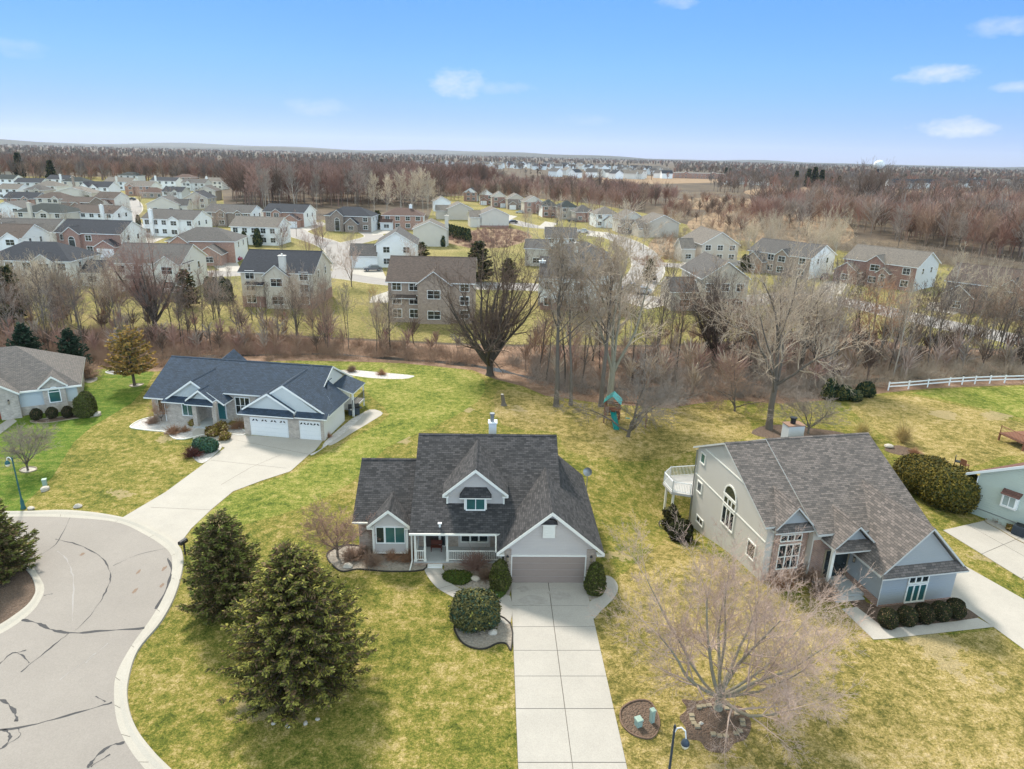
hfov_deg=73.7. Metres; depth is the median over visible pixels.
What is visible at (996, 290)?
bare tree
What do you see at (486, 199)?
house
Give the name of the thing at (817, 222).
bare tree
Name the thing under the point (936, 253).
undergrowth
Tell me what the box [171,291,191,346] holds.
bare tree
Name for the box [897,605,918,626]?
hedge bush
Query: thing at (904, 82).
sky
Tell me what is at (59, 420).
bed edging
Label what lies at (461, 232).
arborvitae
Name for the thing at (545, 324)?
bare tree
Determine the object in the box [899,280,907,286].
window
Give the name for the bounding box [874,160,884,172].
water tower
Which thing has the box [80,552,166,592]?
road stain
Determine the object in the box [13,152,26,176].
conifer
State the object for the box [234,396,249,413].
window
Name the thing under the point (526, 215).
bare tree
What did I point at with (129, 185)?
house
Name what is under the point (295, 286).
bare tree
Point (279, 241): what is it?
bare tree
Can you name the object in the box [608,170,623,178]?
distant house
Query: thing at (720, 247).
window
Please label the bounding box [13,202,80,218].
house
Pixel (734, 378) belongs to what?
crooked tree
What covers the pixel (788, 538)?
window
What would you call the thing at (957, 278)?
bare tree
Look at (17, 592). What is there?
island bed
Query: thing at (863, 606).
mulch bed
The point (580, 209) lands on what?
house
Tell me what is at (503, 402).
tree stump
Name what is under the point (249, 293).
bare tree
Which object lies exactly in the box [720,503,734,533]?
window
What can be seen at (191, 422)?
garden plant
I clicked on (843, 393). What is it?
shrub
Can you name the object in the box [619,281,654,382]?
bare tree
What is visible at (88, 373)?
bare bush
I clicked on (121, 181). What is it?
house
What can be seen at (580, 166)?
distant house
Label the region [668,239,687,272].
bare tree
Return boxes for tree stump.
[501,394,506,405]
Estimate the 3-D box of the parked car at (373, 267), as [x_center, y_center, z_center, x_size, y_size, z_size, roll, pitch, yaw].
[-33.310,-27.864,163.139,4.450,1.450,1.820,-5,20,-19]
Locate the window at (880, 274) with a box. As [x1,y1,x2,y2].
[877,274,884,286]
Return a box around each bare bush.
[83,359,104,378]
[333,542,361,565]
[353,545,372,559]
[361,547,389,571]
[383,547,402,563]
[396,548,419,563]
[452,542,493,575]
[478,565,489,584]
[765,566,801,592]
[788,561,839,583]
[801,576,851,604]
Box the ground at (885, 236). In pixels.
[1,145,1023,350]
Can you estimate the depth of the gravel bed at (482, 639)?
40.53 m
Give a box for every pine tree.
[0,264,32,321]
[98,325,158,385]
[173,269,201,306]
[375,210,380,228]
[418,242,429,255]
[467,240,492,280]
[499,258,518,278]
[642,258,657,280]
[738,254,750,271]
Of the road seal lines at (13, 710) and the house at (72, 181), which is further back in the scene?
the house at (72, 181)
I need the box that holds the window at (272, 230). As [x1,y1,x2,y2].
[269,228,274,233]
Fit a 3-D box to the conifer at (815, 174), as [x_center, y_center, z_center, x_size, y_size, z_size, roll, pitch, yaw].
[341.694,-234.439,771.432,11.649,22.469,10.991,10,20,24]
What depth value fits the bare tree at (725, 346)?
87.40 m
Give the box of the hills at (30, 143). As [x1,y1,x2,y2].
[0,139,1023,169]
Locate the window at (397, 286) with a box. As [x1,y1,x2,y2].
[391,283,401,290]
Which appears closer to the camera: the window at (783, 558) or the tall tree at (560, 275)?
the window at (783, 558)
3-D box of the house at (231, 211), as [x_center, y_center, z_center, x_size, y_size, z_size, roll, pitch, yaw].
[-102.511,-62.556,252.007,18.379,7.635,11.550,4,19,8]
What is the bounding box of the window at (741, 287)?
[736,284,744,291]
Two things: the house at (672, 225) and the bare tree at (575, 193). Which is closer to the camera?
the house at (672, 225)
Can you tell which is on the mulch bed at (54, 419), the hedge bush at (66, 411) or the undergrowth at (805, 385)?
the hedge bush at (66, 411)
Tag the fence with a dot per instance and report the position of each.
(963, 380)
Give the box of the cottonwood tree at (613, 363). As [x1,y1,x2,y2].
[517,193,675,402]
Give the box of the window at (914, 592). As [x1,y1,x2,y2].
[903,583,927,603]
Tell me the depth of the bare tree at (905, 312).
95.19 m
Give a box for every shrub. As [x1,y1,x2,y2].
[71,390,97,417]
[177,445,204,458]
[448,587,501,633]
[489,558,512,591]
[583,561,606,596]
[661,503,680,529]
[666,517,693,542]
[820,378,837,399]
[835,384,854,400]
[849,389,864,401]
[855,380,876,397]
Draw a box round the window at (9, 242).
[5,239,14,245]
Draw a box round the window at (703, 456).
[700,451,705,465]
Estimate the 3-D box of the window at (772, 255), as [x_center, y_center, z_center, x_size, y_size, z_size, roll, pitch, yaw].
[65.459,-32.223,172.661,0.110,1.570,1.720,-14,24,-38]
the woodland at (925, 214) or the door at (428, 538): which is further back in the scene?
the woodland at (925, 214)
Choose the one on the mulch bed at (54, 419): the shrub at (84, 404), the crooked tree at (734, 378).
the shrub at (84, 404)
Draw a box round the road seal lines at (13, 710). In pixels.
[0,518,171,767]
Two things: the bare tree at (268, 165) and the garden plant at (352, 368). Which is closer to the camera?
the garden plant at (352, 368)
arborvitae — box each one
[135,214,140,224]
[203,276,209,300]
[216,276,225,301]
[224,279,233,301]
[253,228,262,246]
[440,235,445,246]
[449,224,452,235]
[451,225,454,237]
[454,225,457,237]
[456,226,460,239]
[459,227,463,239]
[462,227,466,240]
[465,228,471,241]
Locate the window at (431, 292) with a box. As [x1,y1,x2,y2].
[427,290,439,298]
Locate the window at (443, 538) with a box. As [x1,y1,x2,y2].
[440,536,445,546]
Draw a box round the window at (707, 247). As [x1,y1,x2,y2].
[705,245,711,250]
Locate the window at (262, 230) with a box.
[260,228,265,233]
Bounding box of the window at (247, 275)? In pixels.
[244,270,254,278]
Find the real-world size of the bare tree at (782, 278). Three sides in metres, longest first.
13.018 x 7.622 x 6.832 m
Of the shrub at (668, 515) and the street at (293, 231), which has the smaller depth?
the shrub at (668, 515)
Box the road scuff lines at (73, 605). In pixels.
[57,551,107,679]
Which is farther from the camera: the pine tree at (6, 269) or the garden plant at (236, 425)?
the pine tree at (6, 269)
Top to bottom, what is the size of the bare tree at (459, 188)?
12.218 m
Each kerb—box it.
[0,566,43,633]
[3,510,183,768]
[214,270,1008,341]
[292,226,349,270]
[509,219,664,294]
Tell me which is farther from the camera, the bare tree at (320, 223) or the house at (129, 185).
the house at (129, 185)
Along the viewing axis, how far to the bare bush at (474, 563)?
46.91 m
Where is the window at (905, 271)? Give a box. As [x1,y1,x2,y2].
[902,267,910,274]
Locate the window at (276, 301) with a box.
[271,296,283,304]
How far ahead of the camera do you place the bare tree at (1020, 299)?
98.23 m
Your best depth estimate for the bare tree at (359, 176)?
320.86 m
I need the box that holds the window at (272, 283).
[270,278,282,286]
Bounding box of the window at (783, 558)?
[775,543,800,569]
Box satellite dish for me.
[583,467,591,488]
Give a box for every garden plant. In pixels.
[143,414,159,424]
[163,422,184,434]
[180,426,191,431]
[187,419,193,425]
[204,425,220,436]
[212,420,228,430]
[218,430,231,440]
[227,418,243,428]
[344,364,356,372]
[376,368,386,375]
[852,414,881,437]
[888,416,924,445]
[908,447,923,454]
[1005,523,1013,530]
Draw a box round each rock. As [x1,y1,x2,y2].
[40,486,49,491]
[73,503,81,508]
[343,562,352,568]
[471,575,479,581]
[488,629,496,634]
[884,444,893,447]
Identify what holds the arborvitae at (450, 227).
on the marsh at (493, 236)
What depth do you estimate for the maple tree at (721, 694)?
33.53 m
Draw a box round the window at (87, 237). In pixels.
[85,235,91,240]
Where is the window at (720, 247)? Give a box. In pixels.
[717,245,723,250]
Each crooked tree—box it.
[548,341,689,436]
[633,341,727,414]
[698,333,782,416]
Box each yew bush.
[893,453,951,496]
[916,463,982,514]
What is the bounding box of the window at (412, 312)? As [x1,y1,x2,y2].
[409,309,417,317]
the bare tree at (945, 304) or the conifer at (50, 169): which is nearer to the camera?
the bare tree at (945, 304)
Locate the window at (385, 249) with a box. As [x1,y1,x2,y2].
[383,246,389,252]
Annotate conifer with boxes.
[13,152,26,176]
[44,160,57,177]
[803,168,812,186]
[811,167,818,181]
[818,170,824,183]
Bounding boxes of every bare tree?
[0,248,63,311]
[0,252,22,278]
[0,272,13,325]
[0,277,18,331]
[0,291,8,337]
[1,208,17,217]
[4,281,32,323]
[12,280,35,328]
[14,262,64,298]
[15,249,69,299]
[15,269,54,323]
[16,265,66,331]
[25,256,61,306]
[28,283,44,324]
[28,304,60,348]
[30,289,58,348]
[32,254,70,290]
[35,275,62,310]
[45,288,70,328]
[47,268,91,321]
[47,284,76,328]
[48,219,64,241]
[48,270,101,343]
[58,208,69,219]
[59,285,83,331]
[60,283,91,347]
[65,247,128,316]
[69,257,104,330]
[74,248,127,322]
[89,268,133,331]
[104,303,129,335]
[111,278,142,330]
[116,222,131,241]
[129,275,165,325]
[132,185,147,205]
[135,209,144,223]
[136,256,160,326]
[142,227,156,242]
[151,275,178,324]
[162,187,176,196]
[166,276,190,342]
[169,272,196,334]
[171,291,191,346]
[172,284,208,336]
[188,265,212,335]
[191,191,203,209]
[192,266,234,319]
[194,266,225,335]
[198,301,217,344]
[202,273,226,334]
[204,280,235,316]
[206,249,224,313]
[212,203,224,226]
[220,286,254,330]
[221,264,236,317]
[226,274,264,319]
[227,295,248,334]
[229,158,243,202]
[242,165,264,204]
[248,276,260,315]
[252,162,271,205]
[254,279,277,339]
[258,164,273,201]
[259,165,273,206]
[261,157,271,199]
[265,266,323,335]
[267,162,277,202]
[269,166,285,198]
[269,290,280,344]
[272,293,289,333]
[273,279,306,334]
[274,217,289,246]
[275,232,285,249]
[277,264,316,313]
[278,163,303,203]
[287,170,302,198]
[290,212,300,235]
[294,268,323,331]
[296,229,318,250]
[297,160,309,203]
[297,260,337,319]
[298,279,335,345]
[309,170,328,212]
[309,208,336,239]
[310,213,326,242]
[310,226,331,250]
[311,161,321,202]
[319,283,334,335]
[321,301,337,345]
[322,247,339,272]
[333,168,350,199]
[334,283,357,347]
[335,286,352,337]
[336,240,362,286]
[341,167,353,205]
[342,160,369,206]
[342,224,360,245]
[350,174,363,206]
[352,170,367,193]
[356,289,404,347]
[360,163,373,208]
[363,299,387,350]
[365,172,383,205]
[367,286,376,297]
[367,289,407,334]
[377,284,405,349]
[379,174,394,210]
[383,173,396,210]
[390,168,406,207]
[391,164,410,207]
[399,236,424,255]
[404,168,417,200]
[404,171,420,205]
[405,169,423,207]
[413,168,430,203]
[420,171,435,201]
[424,177,437,205]
[456,182,461,195]
[473,179,481,193]
[479,184,486,203]
[520,184,525,196]
[520,209,529,225]
[521,202,533,235]
[533,199,543,214]
[533,285,580,381]
[533,298,555,366]
[537,291,566,381]
[545,198,557,218]
[548,189,558,200]
[551,204,564,223]
[559,320,602,381]
[564,186,570,199]
[566,290,600,359]
[570,212,578,226]
[572,187,578,199]
[576,289,612,360]
[579,285,615,367]
[582,284,634,338]
[583,200,600,209]
[589,185,597,201]
[591,189,600,206]
[607,188,615,209]
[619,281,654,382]
[622,282,632,335]
[625,305,660,372]
[638,220,654,235]
[640,184,650,211]
[640,222,651,250]
[646,263,684,339]
[648,268,679,355]
[649,298,675,381]
[663,232,673,245]
[664,292,686,360]
[666,287,698,353]
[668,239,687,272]
[669,267,701,369]
[688,269,744,350]
[693,296,706,351]
[699,249,730,294]
[707,276,724,351]
[713,312,761,363]
[727,281,751,344]
[727,293,763,362]
[732,267,779,348]
[734,215,760,247]
[740,278,759,352]
[742,213,771,241]
[748,300,764,369]
[749,258,763,278]
[755,308,790,374]
[757,208,780,237]
[761,209,790,237]
[761,214,792,239]
[761,268,805,350]
[762,196,784,227]
[763,266,807,306]
[763,267,848,359]
[772,195,787,228]
[787,266,815,329]
[787,288,833,375]
[790,199,809,230]
[794,285,842,377]
[795,201,816,233]
[796,214,830,242]
[797,268,833,295]
[799,191,824,235]
[799,291,850,364]
[806,252,872,338]
[810,185,826,221]
[810,201,821,228]
[810,209,832,243]
[813,219,849,250]
[816,203,853,243]
[818,293,865,377]
[821,216,858,252]
[823,254,853,301]
[833,300,849,358]
[842,264,861,292]
[843,265,882,365]
[843,269,881,359]
[851,279,917,369]
[854,257,905,330]
[872,269,928,345]
[877,279,893,304]
[881,278,931,378]
[882,300,918,370]
[888,202,901,236]
[890,284,933,347]
[891,204,913,247]
[894,290,917,335]
[895,207,915,241]
[895,315,926,374]
[897,274,958,347]
[900,198,912,239]
[909,242,982,330]
[911,274,968,367]
[913,290,959,363]
[932,269,965,355]
[938,277,1006,351]
[945,205,967,250]
[949,303,967,352]
[951,285,988,360]
[952,195,973,237]
[953,212,973,255]
[961,219,989,262]
[965,254,1023,351]
[965,289,1021,354]
[967,280,1010,357]
[968,207,1003,258]
[973,262,1023,345]
[978,198,993,217]
[984,270,1023,358]
[985,298,1021,359]
[990,198,1011,244]
[1007,300,1023,355]
[1010,201,1023,257]
[1010,217,1023,262]
[1012,320,1023,360]
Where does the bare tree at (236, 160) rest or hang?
on the ground at (885, 236)
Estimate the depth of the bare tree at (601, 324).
88.71 m
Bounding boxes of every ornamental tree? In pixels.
[0,418,62,470]
[145,400,169,420]
[291,493,380,558]
[765,389,853,433]
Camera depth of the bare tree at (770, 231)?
195.52 m
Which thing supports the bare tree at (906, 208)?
on the ground at (885, 236)
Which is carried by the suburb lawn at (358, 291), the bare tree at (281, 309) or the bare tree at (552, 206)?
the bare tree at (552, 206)
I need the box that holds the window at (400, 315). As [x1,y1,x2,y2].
[393,309,401,317]
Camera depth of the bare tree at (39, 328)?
94.00 m
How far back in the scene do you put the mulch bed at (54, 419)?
70.89 m
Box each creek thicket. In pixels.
[0,255,148,322]
[0,293,463,355]
[518,306,840,393]
[812,312,1023,383]
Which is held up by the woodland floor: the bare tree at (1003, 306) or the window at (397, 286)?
the bare tree at (1003, 306)
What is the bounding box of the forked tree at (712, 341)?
[675,262,786,361]
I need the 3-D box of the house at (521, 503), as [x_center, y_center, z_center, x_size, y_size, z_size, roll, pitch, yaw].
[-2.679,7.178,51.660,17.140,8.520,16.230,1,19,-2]
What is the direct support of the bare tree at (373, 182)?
on the ground at (885, 236)
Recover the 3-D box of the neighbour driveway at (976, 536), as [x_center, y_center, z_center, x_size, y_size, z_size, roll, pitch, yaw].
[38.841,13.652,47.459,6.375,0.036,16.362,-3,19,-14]
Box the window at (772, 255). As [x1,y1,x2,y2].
[767,254,774,260]
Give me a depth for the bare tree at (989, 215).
198.89 m
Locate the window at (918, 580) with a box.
[907,576,929,584]
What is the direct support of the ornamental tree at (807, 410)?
on the mulch bed at (762, 431)
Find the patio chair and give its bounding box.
[960,458,968,468]
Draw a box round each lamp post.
[5,457,25,509]
[668,724,689,768]
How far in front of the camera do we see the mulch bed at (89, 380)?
82.94 m
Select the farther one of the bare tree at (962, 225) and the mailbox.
the bare tree at (962, 225)
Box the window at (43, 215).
[40,213,46,217]
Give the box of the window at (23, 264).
[21,262,31,269]
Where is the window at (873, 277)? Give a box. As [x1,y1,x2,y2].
[868,276,875,282]
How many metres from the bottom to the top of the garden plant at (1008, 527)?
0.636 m
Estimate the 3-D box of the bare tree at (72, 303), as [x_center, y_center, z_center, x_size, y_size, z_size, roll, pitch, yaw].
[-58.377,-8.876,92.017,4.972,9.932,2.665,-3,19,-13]
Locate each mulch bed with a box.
[31,415,77,421]
[85,377,97,382]
[621,701,658,736]
[679,698,750,752]
[752,425,843,437]
[850,599,978,627]
[885,445,922,455]
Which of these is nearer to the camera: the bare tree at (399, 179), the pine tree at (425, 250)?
the pine tree at (425, 250)
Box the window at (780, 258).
[777,256,785,262]
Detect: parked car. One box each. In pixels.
[363,264,382,271]
[632,286,651,294]
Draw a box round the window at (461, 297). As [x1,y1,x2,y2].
[460,296,468,305]
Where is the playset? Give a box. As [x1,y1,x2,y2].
[603,391,646,429]
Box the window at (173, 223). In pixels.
[170,221,176,225]
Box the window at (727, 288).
[721,283,729,291]
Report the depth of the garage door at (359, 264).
167.00 m
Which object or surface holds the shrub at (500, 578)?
on the gravel bed at (474, 584)
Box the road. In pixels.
[0,517,171,768]
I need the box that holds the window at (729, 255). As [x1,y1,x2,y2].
[728,254,734,259]
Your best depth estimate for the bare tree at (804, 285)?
104.31 m
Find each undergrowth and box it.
[0,316,483,367]
[449,224,530,247]
[501,334,835,400]
[633,254,679,266]
[650,218,1023,270]
[667,190,892,216]
[680,197,853,241]
[817,337,1023,388]
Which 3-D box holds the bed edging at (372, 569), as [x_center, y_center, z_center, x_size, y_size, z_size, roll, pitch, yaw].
[-9.516,12.257,48.051,7.306,0.120,3.388,1,19,0]
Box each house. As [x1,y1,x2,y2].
[0,174,22,184]
[0,183,28,198]
[0,200,35,218]
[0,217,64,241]
[0,223,50,250]
[0,241,112,287]
[0,346,85,419]
[1,167,19,174]
[2,191,43,203]
[13,178,48,186]
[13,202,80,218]
[23,185,56,193]
[32,181,69,190]
[35,192,71,203]
[46,174,72,182]
[53,218,146,257]
[54,186,99,196]
[59,196,103,206]
[60,176,91,186]
[75,204,132,220]
[79,181,120,191]
[94,191,130,208]
[104,176,139,189]
[108,242,207,292]
[117,172,145,180]
[123,180,161,195]
[140,187,161,197]
[140,208,212,236]
[143,349,364,440]
[146,195,192,210]
[149,176,181,188]
[161,186,191,198]
[164,227,248,265]
[175,174,198,179]
[180,178,212,190]
[183,190,216,208]
[196,185,221,199]
[204,176,229,189]
[204,203,263,226]
[228,216,291,245]
[237,249,332,308]
[262,203,316,227]
[324,206,379,231]
[349,226,419,267]
[352,412,604,582]
[379,204,424,229]
[385,255,477,323]
[412,214,448,246]
[431,195,450,210]
[435,201,472,219]
[464,187,478,201]
[467,206,508,226]
[479,190,491,204]
[490,191,506,207]
[493,163,502,168]
[505,193,523,209]
[506,162,513,167]
[520,195,542,213]
[524,238,610,265]
[532,164,541,169]
[538,256,619,310]
[539,199,554,216]
[544,227,577,248]
[548,168,562,176]
[554,164,562,169]
[555,200,577,218]
[562,167,571,174]
[568,169,582,177]
[570,205,592,221]
[578,164,585,168]
[585,169,597,177]
[589,206,616,227]
[598,165,607,168]
[602,169,612,177]
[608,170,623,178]
[612,209,641,233]
[624,170,637,178]
[631,212,679,237]
[637,170,645,178]
[647,168,657,174]
[653,170,660,177]
[659,251,750,312]
[660,170,672,178]
[663,416,968,606]
[672,171,723,178]
[674,226,740,262]
[745,238,836,278]
[832,244,941,291]
[885,179,918,188]
[918,179,945,187]
[938,262,1023,320]
[951,179,969,187]
[965,462,1023,525]
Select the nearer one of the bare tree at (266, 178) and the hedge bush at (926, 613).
the hedge bush at (926, 613)
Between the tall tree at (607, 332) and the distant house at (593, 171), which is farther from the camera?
the distant house at (593, 171)
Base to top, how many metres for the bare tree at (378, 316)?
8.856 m
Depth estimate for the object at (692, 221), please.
299.10 m
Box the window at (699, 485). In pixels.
[696,480,702,494]
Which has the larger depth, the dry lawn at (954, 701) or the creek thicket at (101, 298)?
the creek thicket at (101, 298)
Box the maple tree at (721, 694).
[585,508,878,768]
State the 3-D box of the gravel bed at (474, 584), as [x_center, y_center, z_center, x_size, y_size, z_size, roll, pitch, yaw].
[-2.429,13.043,46.258,4.980,0.004,4.568,1,19,0]
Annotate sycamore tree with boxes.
[684,204,886,429]
[738,240,873,373]
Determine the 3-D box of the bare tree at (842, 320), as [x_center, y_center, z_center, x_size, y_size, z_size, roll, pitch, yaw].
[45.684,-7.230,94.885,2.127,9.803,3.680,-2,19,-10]
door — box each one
[97,248,113,257]
[217,403,227,418]
[250,417,288,437]
[289,221,296,227]
[299,421,320,439]
[352,259,362,267]
[365,259,376,266]
[426,536,439,546]
[511,555,586,582]
[605,222,612,227]
[820,549,849,576]
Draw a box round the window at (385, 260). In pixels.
[383,258,389,263]
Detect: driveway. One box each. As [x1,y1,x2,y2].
[124,435,322,543]
[146,236,167,242]
[214,263,239,270]
[299,222,324,230]
[353,268,385,278]
[369,291,387,302]
[371,229,391,234]
[511,582,626,768]
[539,221,556,227]
[587,231,607,236]
[629,299,662,308]
[815,281,847,295]
[943,520,1023,579]
[951,567,1023,648]
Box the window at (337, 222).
[335,218,339,230]
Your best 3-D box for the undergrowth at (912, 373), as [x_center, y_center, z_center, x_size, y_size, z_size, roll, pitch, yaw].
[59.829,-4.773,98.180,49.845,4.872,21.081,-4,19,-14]
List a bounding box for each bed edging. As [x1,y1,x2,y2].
[19,466,36,472]
[30,414,101,422]
[130,417,244,439]
[326,544,426,571]
[453,615,512,650]
[619,699,659,739]
[985,518,1023,542]
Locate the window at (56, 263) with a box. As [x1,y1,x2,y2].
[56,263,66,270]
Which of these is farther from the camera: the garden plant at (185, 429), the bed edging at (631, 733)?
the garden plant at (185, 429)
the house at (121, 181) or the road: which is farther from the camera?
the house at (121, 181)
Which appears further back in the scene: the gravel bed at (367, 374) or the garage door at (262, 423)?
the gravel bed at (367, 374)
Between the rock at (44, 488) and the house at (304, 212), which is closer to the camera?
the rock at (44, 488)
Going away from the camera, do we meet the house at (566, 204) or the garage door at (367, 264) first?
the garage door at (367, 264)
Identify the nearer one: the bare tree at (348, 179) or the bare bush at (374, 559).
the bare bush at (374, 559)
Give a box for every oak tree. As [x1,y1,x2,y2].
[93,225,192,329]
[424,221,557,378]
[825,156,897,199]
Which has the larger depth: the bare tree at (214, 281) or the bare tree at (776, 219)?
the bare tree at (776, 219)
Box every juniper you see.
[190,436,219,453]
[442,568,473,585]
[488,587,506,598]
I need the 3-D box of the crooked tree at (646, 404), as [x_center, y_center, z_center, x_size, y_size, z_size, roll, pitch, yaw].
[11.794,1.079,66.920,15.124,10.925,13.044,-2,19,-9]
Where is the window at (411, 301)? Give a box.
[409,295,417,304]
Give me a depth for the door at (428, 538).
49.01 m
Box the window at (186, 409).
[181,404,192,415]
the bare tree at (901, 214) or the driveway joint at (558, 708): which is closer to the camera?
the driveway joint at (558, 708)
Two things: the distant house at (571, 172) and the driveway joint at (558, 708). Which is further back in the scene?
the distant house at (571, 172)
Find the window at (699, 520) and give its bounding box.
[695,514,703,527]
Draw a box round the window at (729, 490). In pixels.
[723,484,736,504]
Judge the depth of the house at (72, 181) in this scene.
421.66 m
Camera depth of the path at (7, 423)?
69.36 m
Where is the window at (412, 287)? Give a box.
[409,283,416,290]
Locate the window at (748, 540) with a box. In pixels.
[745,538,756,561]
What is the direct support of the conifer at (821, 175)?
on the marsh at (753, 190)
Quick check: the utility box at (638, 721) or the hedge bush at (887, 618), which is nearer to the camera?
the utility box at (638, 721)
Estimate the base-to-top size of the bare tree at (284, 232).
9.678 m
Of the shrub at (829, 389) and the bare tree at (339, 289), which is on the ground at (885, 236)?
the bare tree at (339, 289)
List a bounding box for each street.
[100,200,149,259]
[208,271,1022,343]
[290,228,355,275]
[328,232,382,246]
[509,219,663,297]
[633,260,832,273]
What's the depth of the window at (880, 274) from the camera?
157.02 m
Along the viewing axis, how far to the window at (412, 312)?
114.51 m
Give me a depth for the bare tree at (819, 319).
88.02 m
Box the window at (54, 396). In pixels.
[48,387,61,402]
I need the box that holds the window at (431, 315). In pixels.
[427,311,440,319]
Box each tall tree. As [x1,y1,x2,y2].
[531,204,611,406]
[543,247,596,405]
[565,210,637,406]
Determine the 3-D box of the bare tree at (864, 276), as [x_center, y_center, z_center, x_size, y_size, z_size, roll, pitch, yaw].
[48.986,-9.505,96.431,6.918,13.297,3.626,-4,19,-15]
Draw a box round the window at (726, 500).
[723,494,736,512]
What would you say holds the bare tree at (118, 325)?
on the woodland floor
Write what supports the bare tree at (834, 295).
on the woodland floor
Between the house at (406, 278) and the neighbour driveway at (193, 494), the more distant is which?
the house at (406, 278)
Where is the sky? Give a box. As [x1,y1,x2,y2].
[0,0,1023,166]
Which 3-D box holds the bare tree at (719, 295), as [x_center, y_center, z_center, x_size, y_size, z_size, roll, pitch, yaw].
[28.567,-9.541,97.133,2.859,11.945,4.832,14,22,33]
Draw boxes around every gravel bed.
[131,417,244,438]
[193,445,221,462]
[310,413,362,454]
[327,545,425,570]
[341,370,413,378]
[444,565,510,594]
[455,622,511,648]
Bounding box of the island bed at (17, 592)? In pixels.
[0,569,34,623]
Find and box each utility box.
[41,478,47,485]
[634,715,643,727]
[649,707,656,723]
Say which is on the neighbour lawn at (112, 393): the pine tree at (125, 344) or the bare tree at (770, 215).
the pine tree at (125, 344)
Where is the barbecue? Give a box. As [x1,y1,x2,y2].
[348,403,361,414]
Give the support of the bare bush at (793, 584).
on the dry lawn at (954, 701)
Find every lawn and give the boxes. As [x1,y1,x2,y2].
[0,176,1023,348]
[0,370,154,510]
[22,360,1023,768]
[193,361,484,554]
[493,390,1023,768]
[913,386,1023,417]
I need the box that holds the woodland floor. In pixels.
[1,330,1023,407]
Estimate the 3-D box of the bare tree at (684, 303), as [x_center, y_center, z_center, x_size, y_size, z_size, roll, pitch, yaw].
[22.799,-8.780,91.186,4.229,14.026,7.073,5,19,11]
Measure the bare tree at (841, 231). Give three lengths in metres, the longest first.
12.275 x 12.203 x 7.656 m
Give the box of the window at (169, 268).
[161,267,172,274]
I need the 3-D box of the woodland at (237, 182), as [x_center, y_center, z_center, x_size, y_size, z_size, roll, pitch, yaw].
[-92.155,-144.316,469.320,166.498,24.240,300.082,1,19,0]
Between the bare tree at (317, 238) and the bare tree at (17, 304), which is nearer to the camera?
the bare tree at (17, 304)
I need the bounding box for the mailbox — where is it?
[178,538,187,554]
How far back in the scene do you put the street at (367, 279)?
147.47 m
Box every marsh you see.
[449,227,532,247]
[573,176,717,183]
[648,237,676,256]
[678,197,751,209]
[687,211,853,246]
[744,187,976,196]
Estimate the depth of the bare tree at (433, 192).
308.87 m
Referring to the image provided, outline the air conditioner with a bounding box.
[1009,522,1023,538]
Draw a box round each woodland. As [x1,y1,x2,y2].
[0,144,1023,196]
[0,145,1018,179]
[0,150,228,180]
[215,156,501,206]
[438,171,681,210]
[662,189,793,232]
[747,182,1023,258]
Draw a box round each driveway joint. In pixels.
[154,440,299,509]
[511,583,626,767]
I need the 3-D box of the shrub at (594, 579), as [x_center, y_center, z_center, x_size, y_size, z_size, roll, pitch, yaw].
[5.431,12.605,44.651,1.552,2.380,1.586,-7,20,-23]
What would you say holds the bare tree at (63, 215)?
on the suburb lawn at (358, 291)
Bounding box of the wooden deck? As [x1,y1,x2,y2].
[997,425,1023,450]
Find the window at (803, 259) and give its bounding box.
[798,258,805,264]
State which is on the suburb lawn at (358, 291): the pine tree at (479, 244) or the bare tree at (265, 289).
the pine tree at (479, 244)
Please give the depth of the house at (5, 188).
343.53 m
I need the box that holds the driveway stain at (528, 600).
[517,586,571,605]
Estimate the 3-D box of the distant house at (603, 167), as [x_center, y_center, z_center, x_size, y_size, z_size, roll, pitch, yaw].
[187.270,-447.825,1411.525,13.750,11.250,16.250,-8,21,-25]
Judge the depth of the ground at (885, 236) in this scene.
389.30 m
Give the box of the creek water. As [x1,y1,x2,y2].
[155,353,1018,391]
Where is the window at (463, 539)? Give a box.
[460,536,488,542]
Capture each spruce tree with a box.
[0,498,41,584]
[3,322,47,350]
[53,327,93,366]
[175,507,262,624]
[203,539,378,729]
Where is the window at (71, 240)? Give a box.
[68,236,75,246]
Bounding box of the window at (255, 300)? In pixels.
[246,294,256,302]
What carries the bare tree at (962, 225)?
on the ground at (885, 236)
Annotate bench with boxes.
[430,540,441,551]
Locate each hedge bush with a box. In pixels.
[29,408,42,419]
[45,406,57,418]
[60,406,72,417]
[877,607,898,629]
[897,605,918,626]
[914,602,935,624]
[931,600,952,621]
[946,597,966,619]
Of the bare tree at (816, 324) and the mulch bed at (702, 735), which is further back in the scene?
the bare tree at (816, 324)
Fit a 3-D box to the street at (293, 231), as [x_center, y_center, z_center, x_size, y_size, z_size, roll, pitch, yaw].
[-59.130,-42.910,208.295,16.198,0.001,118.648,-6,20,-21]
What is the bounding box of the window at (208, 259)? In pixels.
[206,257,213,262]
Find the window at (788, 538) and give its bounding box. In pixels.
[780,533,802,542]
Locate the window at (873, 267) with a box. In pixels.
[870,264,879,270]
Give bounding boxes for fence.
[887,375,1023,389]
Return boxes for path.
[0,419,15,432]
[192,428,242,447]
[328,409,382,444]
[424,568,511,623]
[589,576,617,617]
[843,607,992,638]
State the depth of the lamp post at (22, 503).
52.75 m

